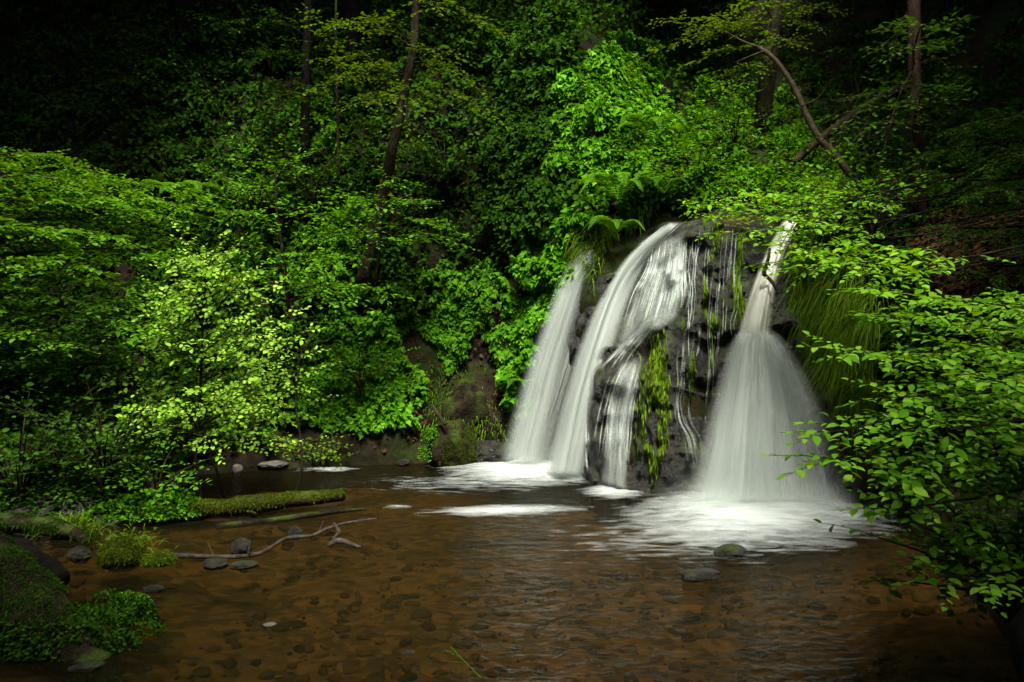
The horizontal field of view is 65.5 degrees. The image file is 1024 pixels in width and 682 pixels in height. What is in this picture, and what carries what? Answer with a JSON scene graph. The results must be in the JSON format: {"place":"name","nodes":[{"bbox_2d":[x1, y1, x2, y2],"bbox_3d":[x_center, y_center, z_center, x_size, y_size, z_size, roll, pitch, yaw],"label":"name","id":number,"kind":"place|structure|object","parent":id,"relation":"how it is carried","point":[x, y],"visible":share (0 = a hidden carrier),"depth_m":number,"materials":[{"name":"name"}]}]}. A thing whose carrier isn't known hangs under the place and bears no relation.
{"place":"outdoors","nodes":[
{"label":"outdoors","id":0,"kind":"place"},
{"bbox_2d":[0,153,140,536],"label":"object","id":1,"kind":"structure","parent":0,"point":[78,504],"depth_m":7.44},
{"bbox_2d":[0,511,97,541],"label":"mossy log","id":2,"kind":"object","parent":1,"relation":"on","point":[18,522],"visible":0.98,"depth_m":6.77,"materials":[{"name":"green plant"}]},
{"bbox_2d":[26,481,73,509],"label":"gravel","id":3,"kind":"structure","parent":1,"relation":"on","point":[47,498],"depth_m":7.46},
{"bbox_2d":[0,531,110,661],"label":"mossy boulder","id":4,"kind":"object","parent":1,"relation":"on","point":[31,590],"visible":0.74,"depth_m":4.38,"materials":[{"name":"green plant"}]},
{"bbox_2d":[0,601,142,662],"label":"moss clump","id":5,"kind":"object","parent":4,"relation":"on","point":[125,629],"visible":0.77,"depth_m":4.31,"materials":[{"name":"green plant"}]},
{"bbox_2d":[84,588,165,641],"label":"moss clump","id":6,"kind":"object","parent":4,"relation":"on","point":[152,610],"visible":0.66,"depth_m":4.64,"materials":[{"name":"green plant"}]},
{"bbox_2d":[97,589,152,622],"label":"moss clump","id":7,"kind":"object","parent":4,"relation":"on","point":[140,596],"visible":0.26,"depth_m":4.79,"materials":[{"name":"green plant"}]},
{"bbox_2d":[3,505,116,540],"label":"grass tuft","id":8,"kind":"object","parent":1,"relation":"on","point":[80,523],"visible":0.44,"depth_m":6.99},
{"bbox_2d":[0,365,144,499],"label":"shrub","id":9,"kind":"object","parent":1,"relation":"on","point":[21,479],"visible":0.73,"depth_m":7.34,"materials":[{"name":"green plant"}]},
{"bbox_2d":[0,399,147,487],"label":"shrub","id":10,"kind":"object","parent":1,"relation":"on","point":[77,446],"visible":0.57,"depth_m":7.63,"materials":[{"name":"green plant"}]},
{"bbox_2d":[0,429,173,534],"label":"undergrowth","id":11,"kind":"object","parent":1,"relation":"on","point":[87,480],"visible":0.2,"depth_m":7.41,"materials":[{"name":"green plant"}]},
{"bbox_2d":[0,371,217,492],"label":"shrub","id":12,"kind":"object","parent":1,"relation":"on","point":[100,477],"visible":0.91,"depth_m":7.54,"materials":[{"name":"green plant"}]},
{"bbox_2d":[72,476,195,514],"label":"moss clump","id":13,"kind":"object","parent":1,"relation":"on","point":[109,491],"visible":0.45,"depth_m":7.55,"materials":[{"name":"green plant"}]},
{"bbox_2d":[74,429,231,504],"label":"shrub","id":14,"kind":"object","parent":13,"relation":"on","point":[154,489],"visible":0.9,"depth_m":7.54,"materials":[{"name":"green plant"}]},
{"bbox_2d":[83,490,202,525],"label":"moss clump","id":15,"kind":"object","parent":1,"relation":"on","point":[172,496],"visible":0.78,"depth_m":7.40,"materials":[{"name":"green plant"}]},
{"bbox_2d":[118,488,347,524],"bbox_3d":[-2.617,1.623,7.636,2.139,0.271,0.612,0,0,-21],"label":"mossy log","id":16,"kind":"object","parent":1,"relation":"on","point":[252,506],"visible":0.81,"depth_m":7.69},
{"bbox_2d":[343,0,360,83],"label":"woodland tree","id":17,"kind":"object","parent":1,"relation":"on","point":[350,9],"visible":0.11,"depth_m":13.55,"materials":[{"name":"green plant"}]},
{"bbox_2d":[759,284,1023,617],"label":"beech tree","id":18,"kind":"object","parent":1,"relation":"on","point":[1012,398],"visible":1,"depth_m":3.40,"materials":[{"name":"green plant"}]},
{"bbox_2d":[813,452,1023,643],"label":"shrub","id":19,"kind":"object","parent":1,"relation":"on","point":[1013,608],"visible":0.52,"depth_m":3.96,"materials":[{"name":"green plant"}]},
{"bbox_2d":[0,463,1023,681],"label":"water","id":20,"kind":"structure","parent":0,"point":[585,581],"depth_m":5.28,"materials":[{"name":"liquid"}]},
{"bbox_2d":[11,537,69,583],"bbox_3d":[-3.440,1.587,5.690,0.696,0.343,0.270,0,0,15],"label":"rock","id":21,"kind":"object","parent":20,"relation":"in","point":[53,564],"visible":0.34,"depth_m":5.60,"materials":[{"name":"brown stone"}]},
{"bbox_2d":[67,546,91,561],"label":"stone","id":22,"kind":"object","parent":20,"relation":"on","point":[77,553],"visible":0.92,"depth_m":6.14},
{"bbox_2d":[68,660,105,672],"bbox_3d":[-2.204,1.687,4.128,0.175,0.044,0.102,0,0,-30],"label":"stone","id":23,"kind":"object","parent":20,"relation":"on","point":[88,666],"visible":1,"depth_m":4.10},
{"bbox_2d":[84,523,178,568],"bbox_3d":[-2.971,1.584,6.129,0.602,0.345,0.545,0,0,15],"label":"mossy mound","id":24,"kind":"object","parent":20,"relation":"in","point":[126,550],"visible":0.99,"depth_m":6.00,"materials":[{"name":"plant"}]},
{"bbox_2d":[142,584,164,592],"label":"stone","id":25,"kind":"object","parent":20,"relation":"on","point":[154,588],"visible":1,"depth_m":5.38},
{"bbox_2d":[140,550,177,567],"bbox_3d":[-2.688,1.661,6.074,0.267,0.129,0.231,0,0,0],"label":"mossy stone","id":26,"kind":"object","parent":20,"relation":"on","point":[159,558],"visible":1,"depth_m":6.01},
{"bbox_2d":[203,557,228,569],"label":"stone","id":27,"kind":"object","parent":20,"relation":"on","point":[215,563],"visible":0.98,"depth_m":5.94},
{"bbox_2d":[231,538,251,553],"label":"stone","id":28,"kind":"object","parent":20,"relation":"on","point":[241,545],"visible":0.87,"depth_m":6.36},
{"bbox_2d":[229,560,258,569],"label":"stone","id":29,"kind":"object","parent":20,"relation":"on","point":[242,564],"visible":1,"depth_m":5.94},
{"bbox_2d":[262,622,276,626],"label":"stone","id":30,"kind":"object","parent":20,"relation":"on","point":[269,624],"visible":1,"depth_m":4.74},
{"bbox_2d":[175,518,376,558],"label":"driftwood branch","id":31,"kind":"object","parent":20,"relation":"on","point":[212,555],"visible":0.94,"depth_m":6.33,"materials":[{"name":"grey wood"}]},
{"bbox_2d":[215,508,366,526],"bbox_3d":[-2.074,1.690,7.642,1.468,0.077,0.120,0,0,-32],"label":"thin log","id":32,"kind":"object","parent":20,"relation":"on","point":[287,517],"visible":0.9,"depth_m":7.55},
{"bbox_2d":[288,525,302,535],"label":"stone","id":33,"kind":"object","parent":20,"relation":"in","point":[295,530],"visible":0.64,"depth_m":6.86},
{"bbox_2d":[313,467,340,470],"bbox_3d":[-2.443,1.676,10.470,1.162,0.025,0.495,0,0,0],"label":"foam","id":34,"kind":"object","parent":20,"relation":"on","point":[328,468],"visible":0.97,"depth_m":10.42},
{"bbox_2d":[327,522,360,548],"bbox_3d":[-1.470,1.635,6.654,0.208,0.127,0.550,0,0,-36],"label":"wood fragment","id":35,"kind":"object","parent":20,"relation":"on","point":[335,539],"visible":1,"depth_m":6.56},
{"bbox_2d":[396,459,409,465],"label":"stone","id":36,"kind":"object","parent":20,"relation":"in","point":[403,462],"visible":1,"depth_m":10.78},
{"bbox_2d":[401,650,414,654],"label":"pebble","id":37,"kind":"object","parent":20,"relation":"on","point":[408,652],"visible":1,"depth_m":4.33,"materials":[{"name":"stone"}]},
{"bbox_2d":[426,419,477,468],"bbox_3d":[-0.821,1.478,10.900,0.756,0.825,0.574,0,0,-24],"label":"boulder","id":38,"kind":"object","parent":20,"relation":"in","point":[454,444],"visible":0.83,"depth_m":10.70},
{"bbox_2d":[418,422,439,462],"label":"moss clump","id":39,"kind":"object","parent":38,"relation":"on","point":[430,432],"visible":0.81,"depth_m":10.65,"materials":[{"name":"green plant"}]},
{"bbox_2d":[432,405,446,425],"bbox_3d":[-0.973,0.995,10.643,0.245,0.274,0.062,0,0,25],"label":"driftwood piece","id":40,"kind":"object","parent":38,"relation":"on","point":[440,417],"visible":1,"depth_m":10.62,"materials":[{"name":"brown wood"}]},
{"bbox_2d":[446,647,481,678],"bbox_3d":[-0.249,1.631,4.043,0.204,0.144,0.050,0,0,6],"label":"grass blade","id":41,"kind":"object","parent":20,"relation":"on","point":[462,662],"visible":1,"depth_m":4.04,"materials":[{"name":"green plant"}]},
{"bbox_2d":[453,506,552,513],"bbox_3d":[-0.034,1.678,7.937,2.140,0.020,0.715,0,0,-5],"label":"foam","id":42,"kind":"object","parent":20,"relation":"on","point":[499,509],"visible":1,"depth_m":7.90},
{"bbox_2d":[460,457,578,483],"bbox_3d":[0.231,1.659,10.575,2.886,0.059,3.088,0,0,0],"label":"foam","id":43,"kind":"object","parent":20,"relation":"on","point":[535,469],"visible":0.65,"depth_m":10.15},
{"bbox_2d":[525,626,535,629],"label":"pebble","id":44,"kind":"object","parent":20,"relation":"on","point":[530,628],"visible":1,"depth_m":4.70,"materials":[{"name":"stone"}]},
{"bbox_2d":[592,486,636,495],"bbox_3d":[1.181,1.670,8.953,1.083,0.036,1.126,0,0,0],"label":"foam","id":45,"kind":"object","parent":20,"relation":"on","point":[603,490],"visible":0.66,"depth_m":8.79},
{"bbox_2d":[614,662,626,666],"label":"pebble","id":46,"kind":"object","parent":20,"relation":"on","point":[621,664],"visible":1,"depth_m":4.17,"materials":[{"name":"stone"}]},
{"bbox_2d":[680,568,719,581],"bbox_3d":[1.351,1.677,5.704,0.308,0.077,0.146,0,0,-23],"label":"stone","id":47,"kind":"object","parent":20,"relation":"on","point":[698,575],"visible":1,"depth_m":5.65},
{"bbox_2d":[714,544,745,558],"bbox_3d":[1.729,1.665,6.322,0.260,0.109,0.223,0,0,0],"label":"stone","id":48,"kind":"object","parent":20,"relation":"on","point":[729,551],"visible":0.99,"depth_m":6.24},
{"bbox_2d":[647,493,860,542],"bbox_3d":[2.833,1.647,7.938,4.462,0.081,3.547,0,0,0],"label":"foam","id":49,"kind":"object","parent":20,"relation":"on","point":[762,514],"visible":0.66,"depth_m":7.49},
{"bbox_2d":[0,0,1023,680],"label":"bank","id":50,"kind":"structure","parent":0,"point":[554,376],"depth_m":12.20,"materials":[{"name":"plant"}]},
{"bbox_2d":[0,0,241,480],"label":"undergrowth","id":51,"kind":"object","parent":50,"relation":"on","point":[18,120],"visible":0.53,"depth_m":12.63,"materials":[{"name":"green plant"}]},
{"bbox_2d":[0,146,255,467],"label":"layered tree","id":52,"kind":"object","parent":50,"relation":"on","point":[17,225],"visible":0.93,"depth_m":8.53,"materials":[{"name":"green plant"}]},
{"bbox_2d":[85,0,244,106],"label":"tree","id":53,"kind":"object","parent":50,"relation":"on","point":[186,13],"visible":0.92,"depth_m":13.42,"materials":[{"name":"green plant"}]},
{"bbox_2d":[134,179,229,203],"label":"fern","id":54,"kind":"object","parent":50,"relation":"on","point":[198,184],"visible":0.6,"depth_m":11.55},
{"bbox_2d":[73,217,327,498],"bbox_3d":[-3.244,0.199,8.350,2.221,3.017,2.123,0,0,-41],"label":"bright shrub","id":55,"kind":"object","parent":50,"relation":"on","point":[222,408],"visible":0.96,"depth_m":8.29,"materials":[{"name":"green plant"}]},
{"bbox_2d":[232,464,243,472],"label":"pale stone","id":56,"kind":"object","parent":50,"relation":"on","point":[237,468],"visible":0.84,"depth_m":10.29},
{"bbox_2d":[180,118,326,217],"bbox_3d":[-3.958,-2.559,12.122,2.225,1.419,1.916,0,0,44],"label":"shrub","id":57,"kind":"object","parent":50,"relation":"on","point":[261,201],"visible":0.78,"depth_m":11.88,"materials":[{"name":"green plant"}]},
{"bbox_2d":[257,460,288,468],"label":"pale stone","id":58,"kind":"object","parent":50,"relation":"on","point":[276,464],"visible":1,"depth_m":10.47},
{"bbox_2d":[226,0,353,152],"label":"tree","id":59,"kind":"object","parent":50,"relation":"on","point":[305,100],"visible":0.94,"depth_m":12.53,"materials":[{"name":"green plant"}]},
{"bbox_2d":[242,338,346,491],"bbox_3d":[-2.193,0.800,8.195,1.069,1.656,0.892,0,0,0],"label":"sapling","id":60,"kind":"object","parent":50,"relation":"on","point":[296,440],"visible":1,"depth_m":8.19,"materials":[{"name":"green plant"}]},
{"bbox_2d":[237,113,381,203],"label":"shrub","id":61,"kind":"object","parent":50,"relation":"on","point":[328,165],"visible":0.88,"depth_m":12.24,"materials":[{"name":"green plant"}]},
{"bbox_2d":[205,147,420,314],"bbox_3d":[-2.541,-1.478,10.319,2.789,2.319,1.507,0,0,0],"label":"sapling","id":62,"kind":"object","parent":50,"relation":"on","point":[311,293],"visible":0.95,"depth_m":10.27,"materials":[{"name":"green plant"}]},
{"bbox_2d":[269,430,363,466],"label":"waterside plant","id":63,"kind":"object","parent":50,"relation":"on","point":[313,462],"visible":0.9,"depth_m":10.55,"materials":[{"name":"green plant"}]},
{"bbox_2d":[293,0,373,179],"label":"sapling","id":64,"kind":"object","parent":50,"relation":"on","point":[336,42],"visible":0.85,"depth_m":11.98,"materials":[{"name":"green plant"}]},
{"bbox_2d":[196,62,474,318],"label":"undergrowth","id":65,"kind":"object","parent":50,"relation":"on","point":[339,271],"visible":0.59,"depth_m":12.45,"materials":[{"name":"green plant"}]},
{"bbox_2d":[280,303,429,438],"bbox_3d":[-2.203,0.394,11.412,2.054,1.932,1.253,0,0,0],"label":"ivy","id":66,"kind":"object","parent":50,"relation":"on","point":[394,385],"visible":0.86,"depth_m":11.41,"materials":[{"name":"green plant"}]},
{"bbox_2d":[304,329,419,393],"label":"shrub","id":67,"kind":"object","parent":50,"relation":"on","point":[360,386],"visible":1,"depth_m":11.15,"materials":[{"name":"green plant"}]},
{"bbox_2d":[124,0,607,456],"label":"undergrowth","id":68,"kind":"object","parent":50,"relation":"on","point":[461,254],"visible":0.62,"depth_m":12.49,"materials":[{"name":"green plant"}]},
{"bbox_2d":[246,119,510,464],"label":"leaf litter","id":69,"kind":"object","parent":50,"relation":"on","point":[436,393],"visible":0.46,"depth_m":11.84,"materials":[{"name":"brown plant"}]},
{"bbox_2d":[280,166,479,284],"bbox_3d":[-1.810,-1.589,10.796,2.546,1.580,1.618,0,0,-20],"label":"sapling","id":70,"kind":"object","parent":50,"relation":"on","point":[414,202],"visible":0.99,"depth_m":10.82,"materials":[{"name":"green plant"}]},
{"bbox_2d":[292,0,515,285],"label":"tree","id":71,"kind":"object","parent":50,"relation":"on","point":[363,272],"visible":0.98,"depth_m":11.36,"materials":[{"name":"green plant"}]},
{"bbox_2d":[149,0,713,91],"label":"undergrowth","id":72,"kind":"object","parent":50,"relation":"on","point":[572,8],"visible":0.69,"depth_m":13.57,"materials":[{"name":"green plant"}]},
{"bbox_2d":[362,107,501,189],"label":"shrub","id":73,"kind":"object","parent":50,"relation":"on","point":[442,183],"visible":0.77,"depth_m":12.40,"materials":[{"name":"green plant"}]},
{"bbox_2d":[379,0,514,48],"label":"shrub","id":74,"kind":"object","parent":50,"relation":"on","point":[465,28],"visible":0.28,"depth_m":13.32,"materials":[{"name":"green plant"}]},
{"bbox_2d":[412,256,516,377],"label":"ivy","id":75,"kind":"object","parent":50,"relation":"on","point":[433,328],"visible":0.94,"depth_m":11.80,"materials":[{"name":"green plant"}]},
{"bbox_2d":[442,378,490,435],"bbox_3d":[-0.651,1.001,11.392,0.702,0.944,0.457,0,0,0],"label":"boulder","id":76,"kind":"object","parent":50,"relation":"on","point":[466,401],"visible":0.67,"depth_m":11.25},
{"bbox_2d":[422,363,518,441],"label":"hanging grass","id":77,"kind":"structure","parent":50,"relation":"on","point":[476,416],"depth_m":11.36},
{"bbox_2d":[475,440,519,462],"bbox_3d":[-0.329,1.585,11.115,0.816,0.412,0.614,0,0,-32],"label":"boulder","id":78,"kind":"object","parent":50,"relation":"on","point":[492,451],"visible":0.56,"depth_m":10.91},
{"bbox_2d":[502,379,542,388],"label":"fern","id":79,"kind":"object","parent":50,"relation":"on","point":[523,382],"visible":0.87,"depth_m":11.11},
{"bbox_2d":[477,20,587,251],"bbox_3d":[0.296,-3.350,12.396,1.756,4.089,2.106,0,0,0],"label":"ivy","id":80,"kind":"object","parent":50,"relation":"on","point":[544,110],"visible":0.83,"depth_m":12.10,"materials":[{"name":"green plant"}]},
{"bbox_2d":[489,29,675,420],"bbox_3d":[1.834,-2.284,12.682,5.047,6.865,2.109,0,0,-44],"label":"ivy","id":81,"kind":"object","parent":50,"relation":"on","point":[527,318],"visible":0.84,"depth_m":11.72,"materials":[{"name":"green plant"}]},
{"bbox_2d":[559,198,659,291],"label":"hanging grass","id":82,"kind":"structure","parent":50,"relation":"hanging from","point":[607,231],"depth_m":11.11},
{"bbox_2d":[569,172,670,200],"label":"fern","id":83,"kind":"object","parent":50,"relation":"on","point":[624,187],"visible":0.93,"depth_m":10.87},
{"bbox_2d":[611,113,691,139],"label":"fern","id":84,"kind":"object","parent":50,"relation":"on","point":[637,123],"visible":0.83,"depth_m":11.76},
{"bbox_2d":[590,119,718,174],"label":"shrub","id":85,"kind":"object","parent":50,"relation":"on","point":[658,157],"visible":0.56,"depth_m":11.46,"materials":[{"name":"green plant"}]},
{"bbox_2d":[631,170,692,193],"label":"fern","id":86,"kind":"object","parent":50,"relation":"on","point":[670,182],"visible":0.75,"depth_m":10.90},
{"bbox_2d":[639,0,687,51],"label":"tree","id":87,"kind":"object","parent":50,"relation":"on","point":[657,28],"visible":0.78,"depth_m":14.86,"materials":[{"name":"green plant"}]},
{"bbox_2d":[616,112,777,193],"bbox_3d":[2.506,-2.515,11.093,2.159,0.987,1.662,0,0,0],"label":"shrub","id":88,"kind":"object","parent":50,"relation":"on","point":[698,162],"visible":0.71,"depth_m":10.91,"materials":[{"name":"green plant"}]},
{"bbox_2d":[603,70,860,229],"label":"undergrowth","id":89,"kind":"object","parent":50,"relation":"on","point":[635,193],"visible":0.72,"depth_m":11.43,"materials":[{"name":"green plant"}]},
{"bbox_2d":[668,61,803,150],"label":"shrub","id":90,"kind":"object","parent":50,"relation":"on","point":[734,136],"visible":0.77,"depth_m":11.53,"materials":[{"name":"green plant"}]},
{"bbox_2d":[624,0,853,136],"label":"tree","id":91,"kind":"object","parent":50,"relation":"on","point":[771,33],"visible":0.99,"depth_m":12.68,"materials":[{"name":"green plant"}]},
{"bbox_2d":[689,156,839,219],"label":"shrub","id":92,"kind":"object","parent":50,"relation":"on","point":[749,186],"visible":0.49,"depth_m":9.40,"materials":[{"name":"green plant"}]},
{"bbox_2d":[724,31,861,190],"bbox_3d":[3.780,-3.133,10.854,0.871,2.778,2.036,0,0,-40],"label":"dead tree","id":93,"kind":"object","parent":50,"relation":"on","point":[810,122],"visible":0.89,"depth_m":10.72,"materials":[{"name":"brown wood"}]},
{"bbox_2d":[735,120,871,183],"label":"shrub","id":94,"kind":"object","parent":50,"relation":"on","point":[811,153],"visible":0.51,"depth_m":10.67,"materials":[{"name":"green plant"}]},
{"bbox_2d":[787,164,858,209],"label":"shrub","id":95,"kind":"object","parent":50,"relation":"on","point":[829,184],"depth_m":10.19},
{"bbox_2d":[773,232,896,476],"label":"hanging grass","id":96,"kind":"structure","parent":50,"relation":"hanging from","point":[817,305],"depth_m":8.47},
{"bbox_2d":[663,0,1023,229],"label":"undergrowth","id":97,"kind":"object","parent":50,"relation":"on","point":[927,76],"visible":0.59,"depth_m":12.57,"materials":[{"name":"green plant"}]},
{"bbox_2d":[790,77,900,165],"bbox_3d":[4.699,-3.033,11.100,1.947,1.310,0.230,0,0,-23],"label":"fallen trunk","id":98,"kind":"object","parent":50,"relation":"on","point":[802,154],"visible":0.72,"depth_m":10.95,"materials":[{"name":"brown wood"}]},
{"bbox_2d":[678,157,1023,294],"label":"sycamore tree","id":99,"kind":"object","parent":50,"relation":"on","point":[819,253],"visible":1,"depth_m":7.21,"materials":[{"name":"green plant"}]},
{"bbox_2d":[820,0,905,62],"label":"tree","id":100,"kind":"object","parent":50,"relation":"on","point":[888,5],"visible":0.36,"depth_m":14.93,"materials":[{"name":"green plant"}]},
{"bbox_2d":[790,145,961,236],"bbox_3d":[3.849,-1.544,8.449,1.725,0.877,1.361,0,0,0],"label":"shrub","id":101,"kind":"object","parent":50,"relation":"on","point":[871,229],"visible":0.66,"depth_m":8.47,"materials":[{"name":"green plant"}]},
{"bbox_2d":[829,312,946,334],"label":"fern","id":102,"kind":"object","parent":50,"relation":"on","point":[863,318],"visible":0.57,"depth_m":7.50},
{"bbox_2d":[815,0,985,224],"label":"tree","id":103,"kind":"object","parent":50,"relation":"on","point":[915,91],"visible":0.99,"depth_m":9.11,"materials":[{"name":"green plant"}]},
{"bbox_2d":[792,197,1023,573],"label":"undergrowth","id":104,"kind":"object","parent":50,"relation":"on","point":[885,343],"visible":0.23,"depth_m":7.90,"materials":[{"name":"green plant"}]},
{"bbox_2d":[732,172,926,240],"bbox_3d":[3.406,-1.512,8.628,1.894,0.815,1.586,0,0,0],"label":"shrub","id":105,"kind":"object","parent":104,"relation":"on","point":[829,234],"visible":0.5,"depth_m":8.74,"materials":[{"name":"green plant"}]},
{"bbox_2d":[862,193,1023,474],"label":"leaf litter","id":106,"kind":"object","parent":50,"relation":"on","point":[958,280],"visible":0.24,"depth_m":8.11,"materials":[{"name":"brown plant"}]},
{"bbox_2d":[901,108,1023,295],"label":"yew tree","id":107,"kind":"object","parent":50,"relation":"on","point":[989,191],"visible":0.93,"depth_m":6.94,"materials":[{"name":"green plant"}]},
{"bbox_2d":[534,217,892,518],"bbox_3d":[2.076,0.034,10.888,6.110,4.664,4.805,0,0,27],"label":"rock face","id":108,"kind":"object","parent":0,"point":[674,451],"visible":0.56,"depth_m":9.18},
{"bbox_2d":[581,215,644,234],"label":"fern","id":109,"kind":"object","parent":108,"relation":"on","point":[615,223],"visible":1,"depth_m":10.80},
{"bbox_2d":[517,225,736,470],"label":"waterfall","id":110,"kind":"structure","parent":108,"relation":"on","point":[569,449],"depth_m":10.03,"materials":[{"name":"liquid"}]},
{"bbox_2d":[704,219,796,497],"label":"waterfall","id":111,"kind":"structure","parent":108,"relation":"on","point":[754,327],"depth_m":8.31,"materials":[{"name":"liquid"}]},
{"bbox_2d":[761,248,776,290],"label":"broken branch","id":112,"kind":"object","parent":108,"relation":"on","point":[768,278],"visible":0.88,"depth_m":8.98,"materials":[{"name":"brown wood"}]}
]}

